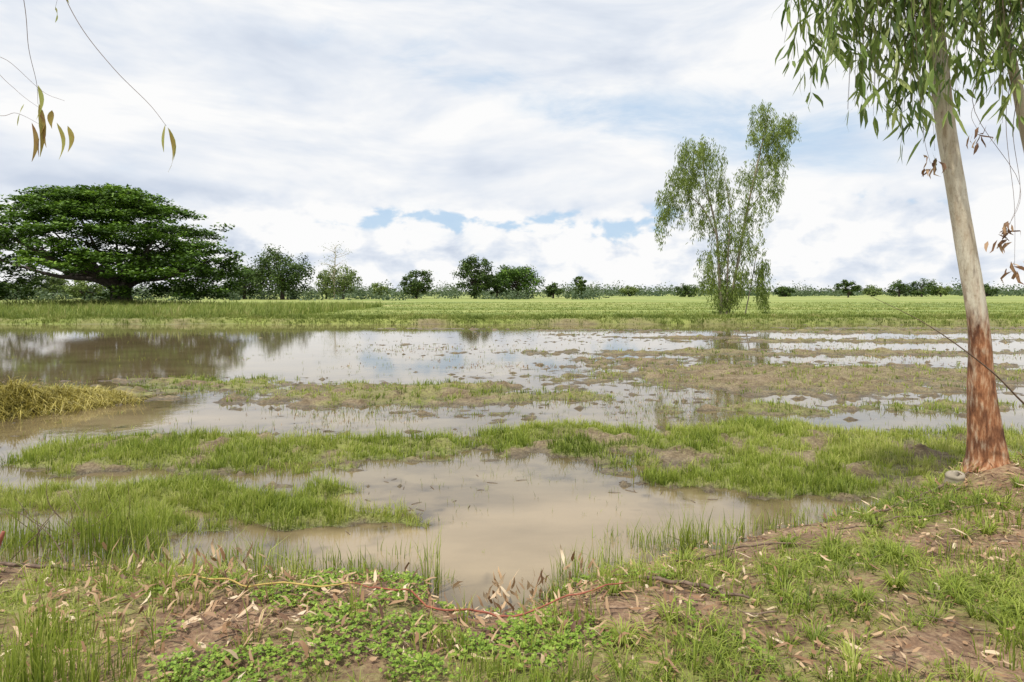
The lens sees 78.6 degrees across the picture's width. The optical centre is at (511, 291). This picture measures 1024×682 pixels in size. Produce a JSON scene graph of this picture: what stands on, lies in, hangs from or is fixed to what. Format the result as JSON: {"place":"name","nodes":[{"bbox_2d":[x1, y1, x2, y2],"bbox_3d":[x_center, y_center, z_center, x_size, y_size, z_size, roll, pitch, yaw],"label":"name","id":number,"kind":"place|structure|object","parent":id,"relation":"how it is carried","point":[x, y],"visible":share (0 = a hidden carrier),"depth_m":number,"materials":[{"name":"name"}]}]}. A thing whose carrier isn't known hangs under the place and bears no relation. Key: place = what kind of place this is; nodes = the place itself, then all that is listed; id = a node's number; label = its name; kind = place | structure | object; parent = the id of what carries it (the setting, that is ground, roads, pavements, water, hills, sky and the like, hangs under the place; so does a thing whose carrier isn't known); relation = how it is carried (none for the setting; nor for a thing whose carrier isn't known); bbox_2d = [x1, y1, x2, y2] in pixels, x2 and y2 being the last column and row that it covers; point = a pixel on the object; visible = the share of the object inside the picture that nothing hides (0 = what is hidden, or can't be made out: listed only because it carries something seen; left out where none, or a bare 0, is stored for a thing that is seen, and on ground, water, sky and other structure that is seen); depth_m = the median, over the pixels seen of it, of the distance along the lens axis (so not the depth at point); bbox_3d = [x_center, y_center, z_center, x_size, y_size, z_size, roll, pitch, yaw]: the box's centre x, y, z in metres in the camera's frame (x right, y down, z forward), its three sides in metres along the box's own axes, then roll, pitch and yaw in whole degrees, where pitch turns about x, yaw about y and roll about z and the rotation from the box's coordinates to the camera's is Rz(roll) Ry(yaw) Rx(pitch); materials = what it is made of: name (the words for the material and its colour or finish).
{"place":"outdoors","nodes":[
{"label":"outdoors","id":0,"kind":"place"},
{"bbox_2d":[0,0,175,171],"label":"eucalyptus branch","id":1,"kind":"object","parent":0,"point":[42,121],"visible":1,"depth_m":2.00,"materials":[{"name":"green plant"}]},
{"bbox_2d":[0,324,1023,619],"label":"water","id":2,"kind":"structure","parent":0,"point":[524,532],"depth_m":10.69,"materials":[{"name":"brown liquid"}]},
{"bbox_2d":[0,375,156,422],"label":"straw heap","id":3,"kind":"object","parent":2,"relation":"in","point":[26,395],"visible":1,"depth_m":11.58,"materials":[{"name":"yellow plant"}]},
{"bbox_2d":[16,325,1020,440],"bbox_3d":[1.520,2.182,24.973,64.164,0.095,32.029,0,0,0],"label":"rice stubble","id":4,"kind":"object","parent":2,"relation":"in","point":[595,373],"visible":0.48,"depth_m":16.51,"materials":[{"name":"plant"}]},
{"bbox_2d":[0,292,1023,681],"bbox_3d":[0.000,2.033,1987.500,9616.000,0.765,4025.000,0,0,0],"label":"ground","id":5,"kind":"structure","parent":0,"point":[958,636],"depth_m":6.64,"materials":[{"name":"green plant"}]},
{"bbox_2d":[0,531,4,546],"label":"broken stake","id":6,"kind":"object","parent":5,"relation":"on","point":[2,534],"visible":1,"depth_m":4.43,"materials":[{"name":"brown wood"}]},
{"bbox_2d":[1,280,36,299],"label":"broadleaf tree","id":7,"kind":"object","parent":5,"relation":"on","point":[25,288],"visible":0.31,"depth_m":149.45,"materials":[{"name":"green plant"}]},
{"bbox_2d":[30,271,68,297],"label":"broadleaf tree","id":8,"kind":"object","parent":5,"relation":"on","point":[59,281],"visible":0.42,"depth_m":159.10,"materials":[{"name":"green plant"}]},
{"bbox_2d":[64,280,105,298],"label":"broadleaf tree","id":9,"kind":"object","parent":5,"relation":"on","point":[76,290],"visible":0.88,"depth_m":148.77,"materials":[{"name":"green plant"}]},
{"bbox_2d":[0,183,253,301],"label":"rain tree","id":10,"kind":"object","parent":5,"relation":"on","point":[146,264],"visible":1,"depth_m":73.83,"materials":[{"name":"green plant"}]},
{"bbox_2d":[169,283,194,297],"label":"broadleaf tree","id":11,"kind":"object","parent":5,"relation":"on","point":[176,289],"visible":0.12,"depth_m":168.08,"materials":[{"name":"green plant"}]},
{"bbox_2d":[220,265,264,298],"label":"broadleaf tree","id":12,"kind":"object","parent":5,"relation":"on","point":[245,289],"visible":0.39,"depth_m":153.97,"materials":[{"name":"green plant"}]},
{"bbox_2d":[245,244,316,299],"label":"broadleaf tree","id":13,"kind":"object","parent":5,"relation":"on","point":[282,282],"visible":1,"depth_m":147.89,"materials":[{"name":"green plant"}]},
{"bbox_2d":[316,270,336,298],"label":"broadleaf tree","id":14,"kind":"object","parent":5,"relation":"on","point":[319,276],"visible":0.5,"depth_m":163.50,"materials":[{"name":"green plant"}]},
{"bbox_2d":[314,241,349,297],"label":"bare tree","id":15,"kind":"object","parent":5,"relation":"on","point":[335,255],"visible":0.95,"depth_m":157.88,"materials":[{"name":"grey plant"}]},
{"bbox_2d":[315,265,362,298],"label":"broadleaf tree","id":16,"kind":"object","parent":5,"relation":"on","point":[341,282],"visible":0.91,"depth_m":158.32,"materials":[{"name":"green plant"}]},
{"bbox_2d":[370,283,388,295],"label":"broadleaf tree","id":17,"kind":"object","parent":5,"relation":"on","point":[375,287],"visible":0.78,"depth_m":189.26,"materials":[{"name":"green plant"}]},
{"bbox_2d":[398,269,432,298],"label":"broadleaf tree","id":18,"kind":"object","parent":5,"relation":"on","point":[415,286],"visible":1,"depth_m":168.33,"materials":[{"name":"green plant"}]},
{"bbox_2d":[142,566,792,681],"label":"clover patch","id":19,"kind":"object","parent":5,"relation":"on","point":[405,577],"visible":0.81,"depth_m":3.34,"materials":[{"name":"green plant"}]},
{"bbox_2d":[453,254,498,298],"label":"broadleaf tree","id":20,"kind":"object","parent":5,"relation":"on","point":[476,280],"visible":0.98,"depth_m":168.09,"materials":[{"name":"green plant"}]},
{"bbox_2d":[352,582,629,617],"bbox_3d":[-0.136,1.898,3.872,1.762,0.145,0.203,0,0,0],"label":"red stem","id":21,"kind":"object","parent":5,"relation":"on","point":[485,612],"visible":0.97,"depth_m":3.84,"materials":[{"name":"red plant"}]},
{"bbox_2d":[488,273,510,297],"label":"broadleaf tree","id":22,"kind":"object","parent":5,"relation":"on","point":[497,289],"visible":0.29,"depth_m":179.08,"materials":[{"name":"green plant"}]},
{"bbox_2d":[0,471,1023,681],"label":"fallen twigs","id":23,"kind":"object","parent":5,"relation":"on","point":[659,578],"visible":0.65,"depth_m":4.40,"materials":[{"name":"brown wood"}]},
{"bbox_2d":[0,452,1023,681],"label":"dry leaf litter","id":24,"kind":"object","parent":5,"relation":"on","point":[241,612],"visible":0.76,"depth_m":3.76,"materials":[{"name":"brown plant"}]},
{"bbox_2d":[163,574,354,587],"bbox_3d":[-1.713,1.891,4.083,1.447,0.102,0.094,0,0,12],"label":"yellow stem","id":25,"kind":"object","parent":24,"relation":"on","point":[236,582],"visible":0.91,"depth_m":4.01,"materials":[{"name":"yellow plant"}]},
{"bbox_2d":[0,298,1023,323],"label":"field grass","id":26,"kind":"structure","parent":5,"relation":"on","point":[52,310],"depth_m":47.62,"materials":[{"name":"green plant"}]},
{"bbox_2d":[1,277,1023,300],"bbox_3d":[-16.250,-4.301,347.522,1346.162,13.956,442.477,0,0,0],"label":"distant trees","id":27,"kind":"object","parent":5,"relation":"on","point":[588,292],"visible":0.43,"depth_m":254.34,"materials":[{"name":"green plant"}]},
{"bbox_2d":[493,264,544,296],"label":"broadleaf tree","id":28,"kind":"object","parent":5,"relation":"on","point":[517,279],"visible":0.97,"depth_m":170.03,"materials":[{"name":"green plant"}]},
{"bbox_2d":[543,282,562,297],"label":"broadleaf tree","id":29,"kind":"object","parent":5,"relation":"on","point":[550,290],"visible":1,"depth_m":174.24,"materials":[{"name":"green plant"}]},
{"bbox_2d":[572,276,586,294],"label":"broadleaf tree","id":30,"kind":"object","parent":5,"relation":"on","point":[580,285],"visible":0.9,"depth_m":189.67,"materials":[{"name":"green plant"}]},
{"bbox_2d":[619,286,638,295],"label":"broadleaf tree","id":31,"kind":"object","parent":5,"relation":"on","point":[626,290],"visible":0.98,"depth_m":248.81,"materials":[{"name":"green plant"}]},
{"bbox_2d":[674,283,698,296],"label":"broadleaf tree","id":32,"kind":"object","parent":5,"relation":"on","point":[685,291],"visible":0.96,"depth_m":218.07,"materials":[{"name":"green plant"}]},
{"bbox_2d":[654,99,801,314],"bbox_3d":[15.820,-5.994,46.002,10.808,15.898,3.981,0,0,0],"label":"eucalyptus tree","id":33,"kind":"object","parent":5,"relation":"on","point":[688,184],"visible":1,"depth_m":45.75,"materials":[{"name":"green plant"}]},
{"bbox_2d":[774,286,796,296],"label":"broadleaf tree","id":34,"kind":"object","parent":5,"relation":"on","point":[782,291],"visible":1,"depth_m":228.97,"materials":[{"name":"green plant"}]},
{"bbox_2d":[834,279,861,297],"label":"broadleaf tree","id":35,"kind":"object","parent":5,"relation":"on","point":[846,284],"visible":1,"depth_m":199.49,"materials":[{"name":"green plant"}]},
{"bbox_2d":[862,284,883,295],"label":"broadleaf tree","id":36,"kind":"object","parent":5,"relation":"on","point":[872,291],"visible":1,"depth_m":258.99,"materials":[{"name":"green plant"}]},
{"bbox_2d":[772,0,1023,472],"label":"eucalyptus tree","id":37,"kind":"object","parent":5,"relation":"on","point":[986,445],"visible":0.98,"depth_m":6.19,"materials":[{"name":"green plant"}]},
{"bbox_2d":[887,279,912,296],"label":"broadleaf tree","id":38,"kind":"object","parent":5,"relation":"on","point":[899,287],"visible":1,"depth_m":234.70,"materials":[{"name":"green plant"}]},
{"bbox_2d":[907,278,938,296],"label":"broadleaf tree","id":39,"kind":"object","parent":5,"relation":"on","point":[924,286],"visible":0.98,"depth_m":229.42,"materials":[{"name":"green plant"}]},
{"bbox_2d":[928,285,952,296],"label":"broadleaf tree","id":40,"kind":"object","parent":5,"relation":"on","point":[941,290],"visible":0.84,"depth_m":238.71,"materials":[{"name":"green plant"}]},
{"bbox_2d":[869,295,1023,403],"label":"dead branch","id":41,"kind":"object","parent":5,"relation":"on","point":[1008,387],"visible":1,"depth_m":5.92,"materials":[{"name":"brown wood"}]},
{"bbox_2d":[943,470,965,486],"bbox_3d":[4.419,1.890,6.250,0.186,0.188,0.170,0,0,16],"label":"rock","id":42,"kind":"object","parent":5,"relation":"on","point":[955,476],"visible":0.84,"depth_m":6.22,"materials":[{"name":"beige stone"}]},
{"bbox_2d":[984,284,999,296],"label":"broadleaf tree","id":43,"kind":"object","parent":5,"relation":"on","point":[989,291],"visible":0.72,"depth_m":238.69,"materials":[{"name":"green plant"}]},
{"bbox_2d":[968,0,1023,151],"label":"eucalyptus tree","id":44,"kind":"object","parent":5,"relation":"on","point":[1019,109],"visible":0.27,"depth_m":6.42,"materials":[{"name":"green plant"}]},
{"bbox_2d":[0,0,1023,291],"label":"sky","id":45,"kind":"structure","parent":0,"point":[408,135],"materials":[{"name":"white"}]}
]}

